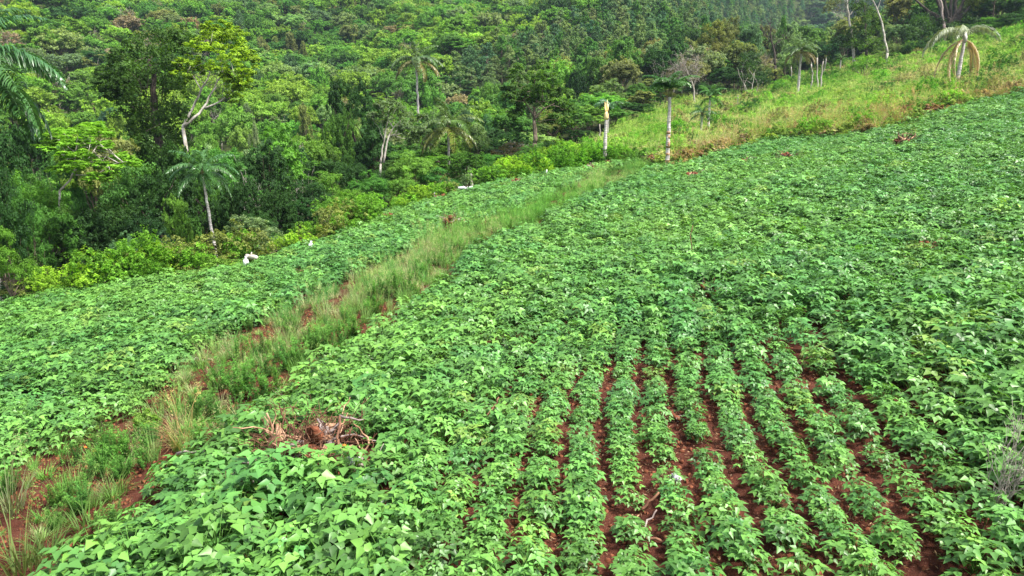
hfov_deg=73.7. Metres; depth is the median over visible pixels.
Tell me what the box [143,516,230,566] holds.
bean plant
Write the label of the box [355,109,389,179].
tree
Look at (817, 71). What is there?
snapped trunk
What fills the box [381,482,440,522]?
bean plant
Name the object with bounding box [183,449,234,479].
bean plant
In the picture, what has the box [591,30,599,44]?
tree
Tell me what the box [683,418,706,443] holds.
bean plant
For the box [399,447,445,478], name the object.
bean plant
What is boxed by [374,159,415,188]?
tree
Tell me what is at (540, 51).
tree
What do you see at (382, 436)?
bean plant
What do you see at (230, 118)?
tree
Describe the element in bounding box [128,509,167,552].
bean plant
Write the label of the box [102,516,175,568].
bean plant
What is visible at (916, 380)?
bean plant
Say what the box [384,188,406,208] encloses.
shrub
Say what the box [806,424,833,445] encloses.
bean plant
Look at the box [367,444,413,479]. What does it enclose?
bean plant
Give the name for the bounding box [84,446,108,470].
weed plant
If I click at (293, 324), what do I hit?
weed plant
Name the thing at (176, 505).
bean plant
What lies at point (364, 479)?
bean plant
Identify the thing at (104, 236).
tree
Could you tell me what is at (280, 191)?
tree
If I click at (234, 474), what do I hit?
plant
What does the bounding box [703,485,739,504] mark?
bean plant
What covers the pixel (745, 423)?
bean plant
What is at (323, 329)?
weed plant
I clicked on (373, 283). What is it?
weed plant
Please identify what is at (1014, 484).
dry bush
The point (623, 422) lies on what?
bean plant
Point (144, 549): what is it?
bean plant
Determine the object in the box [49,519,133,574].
bean plant
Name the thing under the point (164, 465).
bean plant
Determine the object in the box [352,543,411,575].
bean plant
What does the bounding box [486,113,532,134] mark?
tree
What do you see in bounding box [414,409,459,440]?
bean plant
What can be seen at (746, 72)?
tree
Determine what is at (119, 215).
tree
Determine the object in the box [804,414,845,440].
bean plant
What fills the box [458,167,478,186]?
shrub
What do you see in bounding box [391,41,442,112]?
palm tree
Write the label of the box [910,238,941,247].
uprooted stump
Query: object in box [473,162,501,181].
shrub
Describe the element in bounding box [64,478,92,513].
weed plant
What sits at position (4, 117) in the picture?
tree
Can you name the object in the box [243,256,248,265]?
bagged stick
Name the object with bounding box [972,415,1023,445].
bean plant
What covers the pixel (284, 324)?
weed plant
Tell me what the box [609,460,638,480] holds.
bean plant
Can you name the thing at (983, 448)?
bean plant
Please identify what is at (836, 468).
bean plant
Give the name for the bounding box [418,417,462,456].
bean plant
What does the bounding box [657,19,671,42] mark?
tree
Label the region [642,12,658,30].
tree
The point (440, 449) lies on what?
bean plant
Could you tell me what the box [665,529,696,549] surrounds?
bean plant
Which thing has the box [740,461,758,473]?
bean plant
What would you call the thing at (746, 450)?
bean plant
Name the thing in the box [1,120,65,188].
tree
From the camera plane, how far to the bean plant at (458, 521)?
8.19 m
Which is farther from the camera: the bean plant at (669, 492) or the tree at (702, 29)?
the tree at (702, 29)
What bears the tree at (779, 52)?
on the ground
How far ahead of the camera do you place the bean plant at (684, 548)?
7.21 m
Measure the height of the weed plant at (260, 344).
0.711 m
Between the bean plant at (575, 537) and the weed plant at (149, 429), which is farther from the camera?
the weed plant at (149, 429)
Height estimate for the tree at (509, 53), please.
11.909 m
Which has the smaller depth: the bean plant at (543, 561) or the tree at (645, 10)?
the bean plant at (543, 561)
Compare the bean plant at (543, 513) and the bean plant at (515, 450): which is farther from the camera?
the bean plant at (515, 450)
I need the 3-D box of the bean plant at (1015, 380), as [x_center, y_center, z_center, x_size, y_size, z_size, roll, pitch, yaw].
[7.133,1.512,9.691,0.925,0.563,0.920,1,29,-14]
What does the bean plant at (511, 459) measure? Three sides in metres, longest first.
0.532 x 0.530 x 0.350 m
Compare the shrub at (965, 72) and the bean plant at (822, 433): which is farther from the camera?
the shrub at (965, 72)
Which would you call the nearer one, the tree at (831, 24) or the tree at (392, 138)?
the tree at (392, 138)
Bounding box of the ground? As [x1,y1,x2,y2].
[0,0,1023,575]
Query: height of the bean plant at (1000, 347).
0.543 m
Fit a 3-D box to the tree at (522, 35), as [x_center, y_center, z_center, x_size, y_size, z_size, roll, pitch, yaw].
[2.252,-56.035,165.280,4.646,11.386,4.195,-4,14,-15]
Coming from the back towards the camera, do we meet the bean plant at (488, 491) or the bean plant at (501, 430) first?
the bean plant at (501, 430)
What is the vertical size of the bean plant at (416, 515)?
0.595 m
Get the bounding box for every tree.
[0,7,68,301]
[0,106,11,131]
[0,132,41,199]
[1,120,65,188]
[2,63,52,81]
[2,71,42,121]
[4,42,44,54]
[9,72,54,95]
[17,204,89,290]
[20,173,72,274]
[30,121,143,286]
[36,25,84,77]
[37,208,120,284]
[39,52,90,78]
[41,242,62,276]
[47,176,92,188]
[56,83,97,111]
[66,54,108,83]
[73,201,142,281]
[78,199,106,213]
[90,23,200,175]
[99,92,140,107]
[122,172,168,216]
[125,166,199,267]
[146,105,183,123]
[147,167,206,244]
[165,149,238,251]
[168,19,261,151]
[180,143,219,154]
[197,146,226,248]
[207,146,248,214]
[209,103,257,147]
[210,73,245,98]
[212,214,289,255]
[215,149,256,202]
[236,137,295,200]
[247,119,261,211]
[256,178,310,232]
[265,71,314,103]
[268,137,290,149]
[291,91,334,128]
[296,150,319,218]
[297,145,309,190]
[304,158,349,221]
[328,70,370,94]
[335,63,378,93]
[345,141,396,198]
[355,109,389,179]
[366,98,431,198]
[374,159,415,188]
[378,104,410,189]
[382,141,433,160]
[383,129,402,148]
[390,77,431,110]
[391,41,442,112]
[394,114,421,122]
[395,134,427,154]
[403,68,434,107]
[408,151,456,186]
[409,116,457,182]
[413,70,458,95]
[420,97,484,180]
[441,38,479,62]
[445,101,476,167]
[449,51,461,68]
[456,104,473,168]
[460,45,475,63]
[460,51,475,96]
[467,48,483,85]
[479,63,497,87]
[479,108,509,128]
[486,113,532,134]
[487,27,500,52]
[493,33,506,62]
[495,35,507,84]
[500,58,577,146]
[501,45,515,80]
[504,35,512,78]
[504,38,518,81]
[515,32,527,54]
[520,45,529,65]
[522,103,546,123]
[525,49,535,70]
[525,54,543,73]
[527,30,540,58]
[527,34,537,64]
[527,43,542,67]
[531,46,546,67]
[535,20,549,47]
[540,31,554,58]
[543,50,558,62]
[547,48,560,61]
[549,23,560,40]
[554,26,564,38]
[558,39,571,60]
[559,46,574,62]
[569,30,583,61]
[572,44,586,65]
[576,27,586,44]
[580,36,593,61]
[584,39,598,64]
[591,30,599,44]
[593,98,630,132]
[602,38,611,49]
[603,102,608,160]
[604,0,618,21]
[611,23,621,39]
[611,25,627,41]
[616,21,630,37]
[623,35,633,48]
[628,18,638,45]
[631,20,647,58]
[634,14,645,37]
[641,21,658,44]
[642,7,650,29]
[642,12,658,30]
[642,71,699,164]
[643,19,656,44]
[646,0,654,11]
[656,1,669,18]
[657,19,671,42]
[665,17,683,44]
[666,50,709,101]
[671,25,681,40]
[678,11,686,25]
[688,56,733,96]
[689,104,716,129]
[690,11,699,30]
[691,17,700,40]
[695,19,732,84]
[697,84,726,126]
[700,21,711,47]
[712,15,740,86]
[725,42,767,92]
[725,50,771,92]
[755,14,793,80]
[758,24,775,77]
[762,36,793,77]
[764,43,822,74]
[781,36,805,78]
[782,37,821,90]
[788,25,828,71]
[810,27,835,69]
[816,21,835,65]
[821,0,858,68]
[835,54,848,68]
[840,0,890,67]
[856,14,899,52]
[869,22,900,53]
[872,0,888,63]
[882,0,920,44]
[900,0,987,48]
[911,0,958,33]
[922,24,1000,81]
[939,0,945,40]
[994,0,1023,16]
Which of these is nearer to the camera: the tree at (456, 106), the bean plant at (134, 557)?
the bean plant at (134, 557)
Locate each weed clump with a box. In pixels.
[72,415,116,449]
[132,408,160,436]
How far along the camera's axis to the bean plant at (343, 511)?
8.32 m
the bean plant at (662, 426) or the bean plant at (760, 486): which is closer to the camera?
the bean plant at (760, 486)
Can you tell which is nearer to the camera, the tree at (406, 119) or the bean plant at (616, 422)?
the bean plant at (616, 422)
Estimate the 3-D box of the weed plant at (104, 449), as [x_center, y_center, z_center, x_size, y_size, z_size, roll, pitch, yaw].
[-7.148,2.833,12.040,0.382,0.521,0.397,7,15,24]
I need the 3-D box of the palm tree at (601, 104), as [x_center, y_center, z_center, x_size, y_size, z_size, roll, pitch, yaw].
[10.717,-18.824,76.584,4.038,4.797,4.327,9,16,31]
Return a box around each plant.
[0,464,21,491]
[0,466,18,494]
[38,511,61,529]
[40,483,65,507]
[47,504,63,521]
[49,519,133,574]
[51,475,73,497]
[57,482,88,514]
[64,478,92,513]
[80,520,176,575]
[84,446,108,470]
[84,526,134,565]
[91,433,119,461]
[100,426,129,462]
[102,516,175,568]
[103,449,128,479]
[103,505,122,521]
[108,424,149,458]
[109,500,159,532]
[111,453,133,478]
[120,502,152,532]
[125,515,177,557]
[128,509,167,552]
[130,525,209,575]
[134,499,189,540]
[135,420,160,447]
[138,421,165,445]
[139,469,197,510]
[143,455,206,503]
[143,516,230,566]
[149,452,197,488]
[149,479,212,519]
[155,460,233,503]
[155,490,195,512]
[158,499,229,541]
[158,502,269,575]
[161,447,210,487]
[162,454,226,502]
[164,420,183,442]
[165,489,241,553]
[175,389,203,414]
[176,483,249,526]
[178,395,203,422]
[183,421,203,437]
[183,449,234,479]
[185,409,219,446]
[186,456,233,491]
[188,386,215,414]
[189,475,283,546]
[194,348,218,366]
[195,431,254,457]
[196,387,220,419]
[196,435,251,480]
[196,456,264,495]
[208,409,233,435]
[212,475,253,497]
[213,512,292,561]
[218,448,306,517]
[220,481,271,528]
[221,493,285,536]
[223,335,247,362]
[233,452,306,513]
[234,436,308,498]
[245,345,279,378]
[246,330,268,356]
[247,527,336,575]
[252,527,323,573]
[259,444,340,514]
[269,384,298,397]
[269,512,332,569]
[272,476,326,528]
[275,337,307,370]
[278,457,338,495]
[279,340,310,361]
[280,312,299,333]
[283,480,362,541]
[284,316,299,335]
[284,337,309,364]
[291,499,341,543]
[293,444,373,497]
[295,486,346,528]
[300,324,333,355]
[301,322,327,354]
[301,514,375,574]
[304,518,387,575]
[307,486,396,554]
[310,315,336,344]
[312,475,366,515]
[314,443,388,491]
[323,480,389,549]
[325,318,349,347]
[338,518,424,575]
[340,505,381,537]
[341,315,362,338]
[343,465,401,505]
[344,310,364,338]
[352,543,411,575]
[362,277,385,299]
[363,294,381,316]
[366,298,383,313]
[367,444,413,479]
[368,450,410,490]
[369,272,393,300]
[369,502,435,559]
[371,280,388,298]
[374,427,426,467]
[376,421,421,460]
[380,481,441,532]
[380,503,423,541]
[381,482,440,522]
[388,472,435,509]
[390,270,410,295]
[393,464,445,499]
[397,267,420,291]
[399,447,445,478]
[400,457,441,486]
[401,439,450,479]
[409,529,463,575]
[409,552,453,575]
[411,259,424,276]
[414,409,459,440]
[414,433,453,455]
[417,513,467,549]
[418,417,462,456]
[420,493,468,529]
[423,505,462,537]
[428,252,440,265]
[433,249,446,261]
[435,471,477,505]
[438,478,480,510]
[438,490,469,516]
[441,463,473,484]
[445,444,487,476]
[447,434,484,467]
[449,423,490,456]
[452,412,492,440]
[452,426,492,454]
[453,536,510,575]
[456,403,503,437]
[459,549,505,575]
[460,517,508,553]
[465,491,522,531]
[466,507,509,546]
[470,521,511,554]
[477,433,529,476]
[477,479,507,504]
[478,460,525,496]
[483,459,508,480]
[484,476,520,500]
[486,433,525,459]
[487,454,523,481]
[487,496,511,520]
[488,426,529,454]
[490,415,530,442]
[492,418,532,447]
[497,536,564,575]
[499,413,530,436]
[503,220,513,229]
[506,218,518,229]
[509,518,553,552]
[515,464,560,494]
[515,535,552,571]
[517,488,559,522]
[517,536,551,560]
[523,469,556,492]
[525,487,558,515]
[526,440,557,466]
[526,456,553,479]
[527,496,569,536]
[528,418,563,443]
[531,421,562,436]
[531,434,562,455]
[531,457,559,480]
[532,407,562,425]
[532,429,563,452]
[555,471,594,506]
[556,544,604,575]
[557,527,602,554]
[558,502,602,530]
[560,451,605,483]
[561,451,595,471]
[561,486,607,520]
[561,519,607,554]
[561,538,601,574]
[562,481,608,517]
[563,498,604,534]
[564,464,597,486]
[565,420,596,441]
[565,442,599,468]
[569,432,602,454]
[569,438,594,456]
[571,410,595,426]
[603,431,639,452]
[604,418,633,437]
[605,427,635,446]
[605,443,638,466]
[607,410,633,426]
[607,416,637,435]
[607,437,636,457]
[608,451,638,472]
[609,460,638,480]
[609,514,645,541]
[610,465,644,490]
[611,484,647,510]
[611,544,658,575]
[613,516,657,556]
[635,421,669,447]
[637,404,673,427]
[641,417,664,428]
[645,443,677,467]
[646,407,664,419]
[646,422,670,442]
[646,428,678,450]
[651,465,687,494]
[653,481,694,508]
[654,447,675,460]
[655,492,697,527]
[657,510,696,538]
[660,483,685,501]
[663,530,710,559]
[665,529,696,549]
[667,544,701,568]
[677,401,707,418]
[679,411,705,426]
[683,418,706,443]
[684,421,710,438]
[684,425,711,444]
[688,447,725,471]
[692,447,708,457]
[693,461,722,483]
[693,492,754,542]
[698,471,734,493]
[701,475,733,503]
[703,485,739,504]
[704,461,722,477]
[707,497,739,515]
[707,514,760,555]
[710,509,750,542]
[716,404,744,427]
[717,400,743,418]
[717,414,740,434]
[720,398,741,410]
[720,421,758,448]
[727,420,752,437]
[727,429,757,451]
[732,444,767,468]
[734,443,755,457]
[739,465,788,498]
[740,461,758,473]
[747,465,771,483]
[748,389,779,407]
[751,479,778,499]
[752,396,782,414]
[752,409,781,426]
[752,484,793,514]
[753,404,784,427]
[757,414,794,439]
[758,397,791,419]
[759,506,807,547]
[760,421,793,443]
[761,511,810,542]
[763,514,819,561]
[766,429,804,451]
[769,433,809,458]
[773,446,812,471]
[780,455,831,489]
[785,465,827,486]
[786,388,811,406]
[787,392,814,407]
[787,398,818,415]
[795,403,826,421]
[795,485,839,516]
[796,409,828,428]
[802,484,832,503]
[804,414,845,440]
[805,428,838,452]
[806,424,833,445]
[807,498,843,528]
[810,511,854,536]
[813,434,847,456]
[815,448,858,481]
[817,441,860,470]
[819,504,848,529]
[819,522,871,552]
[820,383,859,405]
[827,401,876,431]
[829,394,855,409]
[831,406,875,437]
[840,476,877,504]
[843,416,884,447]
[846,485,888,513]
[849,496,893,522]
[857,381,907,406]
[858,443,893,466]
[863,388,890,401]
[866,515,915,551]
[867,450,904,472]
[867,518,922,553]
[870,401,920,427]
[875,358,931,390]
[875,394,910,420]
[881,467,922,496]
[882,414,931,439]
[882,537,920,565]
[886,368,940,400]
[887,418,917,437]
[889,419,940,449]
[898,384,953,414]
[898,432,947,457]
[900,486,961,521]
[901,431,960,473]
[902,488,942,506]
[912,451,966,480]
[912,507,985,548]
[913,503,963,534]
[914,342,996,385]
[914,392,982,433]
[918,395,974,439]
[920,357,983,396]
[923,351,992,395]
[928,461,979,497]
[929,520,989,553]
[936,467,996,512]
[941,419,989,447]
[942,371,1001,412]
[942,426,1004,469]
[947,341,1011,371]
[953,389,1001,425]
[954,431,1006,463]
[955,443,1017,472]
[958,390,1023,431]
[958,395,1020,431]
[959,442,1021,487]
[963,356,1006,379]
[969,368,1000,384]
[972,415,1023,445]
[973,369,1023,426]
[973,454,1023,499]
[975,369,1022,394]
[979,450,1023,491]
[982,343,1023,368]
[984,421,1023,446]
[987,370,1023,405]
[993,342,1022,364]
[1002,349,1023,381]
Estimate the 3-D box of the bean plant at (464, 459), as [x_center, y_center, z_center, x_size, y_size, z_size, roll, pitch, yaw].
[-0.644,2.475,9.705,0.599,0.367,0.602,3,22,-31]
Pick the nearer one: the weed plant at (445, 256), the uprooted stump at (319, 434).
the uprooted stump at (319, 434)
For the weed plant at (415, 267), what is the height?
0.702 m
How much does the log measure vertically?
0.328 m
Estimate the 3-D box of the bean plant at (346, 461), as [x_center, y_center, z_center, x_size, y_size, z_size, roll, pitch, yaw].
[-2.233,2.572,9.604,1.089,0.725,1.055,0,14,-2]
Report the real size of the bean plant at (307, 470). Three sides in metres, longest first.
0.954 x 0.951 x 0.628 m
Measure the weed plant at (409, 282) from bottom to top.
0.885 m
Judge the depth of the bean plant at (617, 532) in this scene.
7.75 m
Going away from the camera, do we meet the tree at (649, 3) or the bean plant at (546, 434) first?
the bean plant at (546, 434)
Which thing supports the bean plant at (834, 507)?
on the ground
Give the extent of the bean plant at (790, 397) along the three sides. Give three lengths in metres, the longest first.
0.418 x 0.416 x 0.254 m
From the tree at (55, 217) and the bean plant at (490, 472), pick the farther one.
the tree at (55, 217)
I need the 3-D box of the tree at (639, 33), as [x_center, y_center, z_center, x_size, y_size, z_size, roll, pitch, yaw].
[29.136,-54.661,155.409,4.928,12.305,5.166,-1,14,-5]
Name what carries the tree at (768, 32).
on the ground
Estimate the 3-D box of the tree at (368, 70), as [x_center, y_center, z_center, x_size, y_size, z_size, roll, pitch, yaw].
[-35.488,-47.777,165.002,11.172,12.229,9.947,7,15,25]
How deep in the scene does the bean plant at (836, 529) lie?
7.19 m
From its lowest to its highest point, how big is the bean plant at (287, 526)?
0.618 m
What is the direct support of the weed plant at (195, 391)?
on the ground
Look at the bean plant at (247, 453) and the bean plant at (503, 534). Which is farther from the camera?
the bean plant at (247, 453)
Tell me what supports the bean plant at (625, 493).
on the ground
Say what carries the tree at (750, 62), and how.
on the ground
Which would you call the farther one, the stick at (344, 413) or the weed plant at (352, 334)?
the weed plant at (352, 334)
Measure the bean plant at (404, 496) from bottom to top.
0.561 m
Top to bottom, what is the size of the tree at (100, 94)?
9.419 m
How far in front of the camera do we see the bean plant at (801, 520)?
7.39 m
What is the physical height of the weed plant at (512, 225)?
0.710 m
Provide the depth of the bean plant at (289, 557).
7.64 m
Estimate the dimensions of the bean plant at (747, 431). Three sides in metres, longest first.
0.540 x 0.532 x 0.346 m
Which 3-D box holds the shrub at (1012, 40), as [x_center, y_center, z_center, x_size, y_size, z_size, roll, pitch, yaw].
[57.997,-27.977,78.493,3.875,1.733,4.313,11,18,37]
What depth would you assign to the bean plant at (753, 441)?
9.50 m
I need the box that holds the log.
[245,252,257,259]
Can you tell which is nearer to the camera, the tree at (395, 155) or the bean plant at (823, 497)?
the bean plant at (823, 497)
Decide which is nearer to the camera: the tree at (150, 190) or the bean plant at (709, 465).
the bean plant at (709, 465)
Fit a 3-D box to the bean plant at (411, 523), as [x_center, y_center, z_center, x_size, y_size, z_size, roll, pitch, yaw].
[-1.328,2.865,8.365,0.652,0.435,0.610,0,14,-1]
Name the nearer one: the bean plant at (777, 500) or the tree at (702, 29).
the bean plant at (777, 500)
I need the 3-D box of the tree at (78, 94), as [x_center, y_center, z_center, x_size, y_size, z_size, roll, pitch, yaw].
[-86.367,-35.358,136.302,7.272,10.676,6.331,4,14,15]
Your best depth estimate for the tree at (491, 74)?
150.87 m
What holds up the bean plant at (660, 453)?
on the ground
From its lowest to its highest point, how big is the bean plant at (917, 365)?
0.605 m
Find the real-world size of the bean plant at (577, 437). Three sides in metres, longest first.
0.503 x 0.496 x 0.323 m
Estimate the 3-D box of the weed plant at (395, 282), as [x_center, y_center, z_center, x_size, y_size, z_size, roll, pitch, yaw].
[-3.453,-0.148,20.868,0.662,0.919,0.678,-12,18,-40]
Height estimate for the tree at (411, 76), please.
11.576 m
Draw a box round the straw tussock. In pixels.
[143,375,218,454]
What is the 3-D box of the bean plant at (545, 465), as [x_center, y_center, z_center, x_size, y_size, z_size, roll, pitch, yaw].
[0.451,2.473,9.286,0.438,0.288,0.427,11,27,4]
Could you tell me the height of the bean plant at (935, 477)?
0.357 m
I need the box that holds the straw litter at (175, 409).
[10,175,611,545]
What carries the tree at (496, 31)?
on the ground
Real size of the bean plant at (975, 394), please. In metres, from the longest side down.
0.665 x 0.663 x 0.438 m
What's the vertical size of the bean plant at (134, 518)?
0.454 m
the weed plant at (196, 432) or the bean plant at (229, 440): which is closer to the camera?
the bean plant at (229, 440)
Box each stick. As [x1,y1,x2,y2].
[176,450,204,454]
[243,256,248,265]
[331,416,341,474]
[340,398,349,432]
[640,492,659,510]
[644,536,674,544]
[645,509,656,526]
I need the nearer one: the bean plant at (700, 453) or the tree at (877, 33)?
the bean plant at (700, 453)
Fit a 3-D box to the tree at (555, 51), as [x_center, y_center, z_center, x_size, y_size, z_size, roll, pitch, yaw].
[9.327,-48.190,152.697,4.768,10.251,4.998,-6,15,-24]
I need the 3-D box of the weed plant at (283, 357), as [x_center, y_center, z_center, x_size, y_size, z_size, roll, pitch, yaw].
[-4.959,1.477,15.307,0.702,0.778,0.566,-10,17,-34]
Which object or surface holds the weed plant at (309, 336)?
on the ground
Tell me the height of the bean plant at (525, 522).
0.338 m
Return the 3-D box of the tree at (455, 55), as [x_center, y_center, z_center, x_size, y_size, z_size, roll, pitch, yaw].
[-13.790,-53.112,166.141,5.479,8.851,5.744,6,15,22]
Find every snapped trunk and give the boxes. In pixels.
[816,55,818,87]
[819,60,823,86]
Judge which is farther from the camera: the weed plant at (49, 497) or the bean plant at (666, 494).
the weed plant at (49, 497)
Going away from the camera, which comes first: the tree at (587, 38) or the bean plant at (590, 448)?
the bean plant at (590, 448)
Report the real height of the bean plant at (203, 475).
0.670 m
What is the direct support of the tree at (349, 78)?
on the ground
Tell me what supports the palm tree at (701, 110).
on the ground
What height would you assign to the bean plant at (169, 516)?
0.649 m
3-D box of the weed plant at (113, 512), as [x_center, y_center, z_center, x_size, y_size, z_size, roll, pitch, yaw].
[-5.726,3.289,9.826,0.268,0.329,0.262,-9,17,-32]
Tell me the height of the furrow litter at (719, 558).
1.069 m
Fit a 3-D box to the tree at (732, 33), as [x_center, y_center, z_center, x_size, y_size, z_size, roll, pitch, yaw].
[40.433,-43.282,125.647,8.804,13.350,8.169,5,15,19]
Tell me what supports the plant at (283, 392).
on the ground
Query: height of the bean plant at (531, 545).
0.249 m
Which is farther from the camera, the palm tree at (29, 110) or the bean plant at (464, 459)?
the palm tree at (29, 110)
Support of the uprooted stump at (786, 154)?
on the ground
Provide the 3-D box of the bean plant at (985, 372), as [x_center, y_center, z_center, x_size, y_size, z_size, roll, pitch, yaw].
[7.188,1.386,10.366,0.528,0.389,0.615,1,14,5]
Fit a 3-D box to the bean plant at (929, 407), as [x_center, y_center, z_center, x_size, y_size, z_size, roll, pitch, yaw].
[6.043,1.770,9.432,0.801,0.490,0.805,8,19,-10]
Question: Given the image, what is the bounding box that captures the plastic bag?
[671,474,681,481]
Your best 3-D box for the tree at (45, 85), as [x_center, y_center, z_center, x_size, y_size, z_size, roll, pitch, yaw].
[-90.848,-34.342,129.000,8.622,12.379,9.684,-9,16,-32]
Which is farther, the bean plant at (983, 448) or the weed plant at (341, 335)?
the weed plant at (341, 335)
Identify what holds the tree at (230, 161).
on the ground
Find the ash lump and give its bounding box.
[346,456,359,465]
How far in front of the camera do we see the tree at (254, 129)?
84.47 m
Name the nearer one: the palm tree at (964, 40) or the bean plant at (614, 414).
the bean plant at (614, 414)
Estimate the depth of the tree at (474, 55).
153.93 m
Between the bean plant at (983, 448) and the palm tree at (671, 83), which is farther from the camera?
the palm tree at (671, 83)
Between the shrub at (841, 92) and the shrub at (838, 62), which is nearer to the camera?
the shrub at (841, 92)
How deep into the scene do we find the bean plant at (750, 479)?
8.34 m
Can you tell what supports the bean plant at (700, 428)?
on the ground
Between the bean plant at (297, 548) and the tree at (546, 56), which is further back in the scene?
the tree at (546, 56)
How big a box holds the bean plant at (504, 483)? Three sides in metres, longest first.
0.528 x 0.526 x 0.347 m
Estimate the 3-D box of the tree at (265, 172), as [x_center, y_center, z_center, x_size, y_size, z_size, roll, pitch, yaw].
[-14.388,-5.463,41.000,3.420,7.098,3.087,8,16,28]
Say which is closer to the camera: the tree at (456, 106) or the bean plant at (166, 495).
the bean plant at (166, 495)
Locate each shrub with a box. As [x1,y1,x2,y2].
[0,262,40,299]
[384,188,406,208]
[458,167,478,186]
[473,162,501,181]
[700,97,721,107]
[772,82,790,92]
[806,71,827,83]
[825,57,859,66]
[833,88,853,94]
[846,55,891,73]
[881,52,908,63]
[938,69,974,87]
[968,26,996,38]
[980,50,1019,67]
[997,37,1023,47]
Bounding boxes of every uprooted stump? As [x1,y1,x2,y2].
[233,386,396,492]
[326,424,383,477]
[439,208,461,224]
[640,152,659,162]
[660,405,683,422]
[686,167,704,175]
[697,278,724,297]
[771,149,791,157]
[883,127,920,144]
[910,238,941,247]
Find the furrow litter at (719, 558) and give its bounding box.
[472,342,1023,573]
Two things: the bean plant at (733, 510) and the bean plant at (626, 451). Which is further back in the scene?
the bean plant at (626, 451)
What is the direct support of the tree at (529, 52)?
on the ground
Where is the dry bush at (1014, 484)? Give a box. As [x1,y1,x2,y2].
[981,404,1023,520]
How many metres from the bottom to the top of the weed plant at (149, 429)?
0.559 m
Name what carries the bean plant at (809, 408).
on the ground

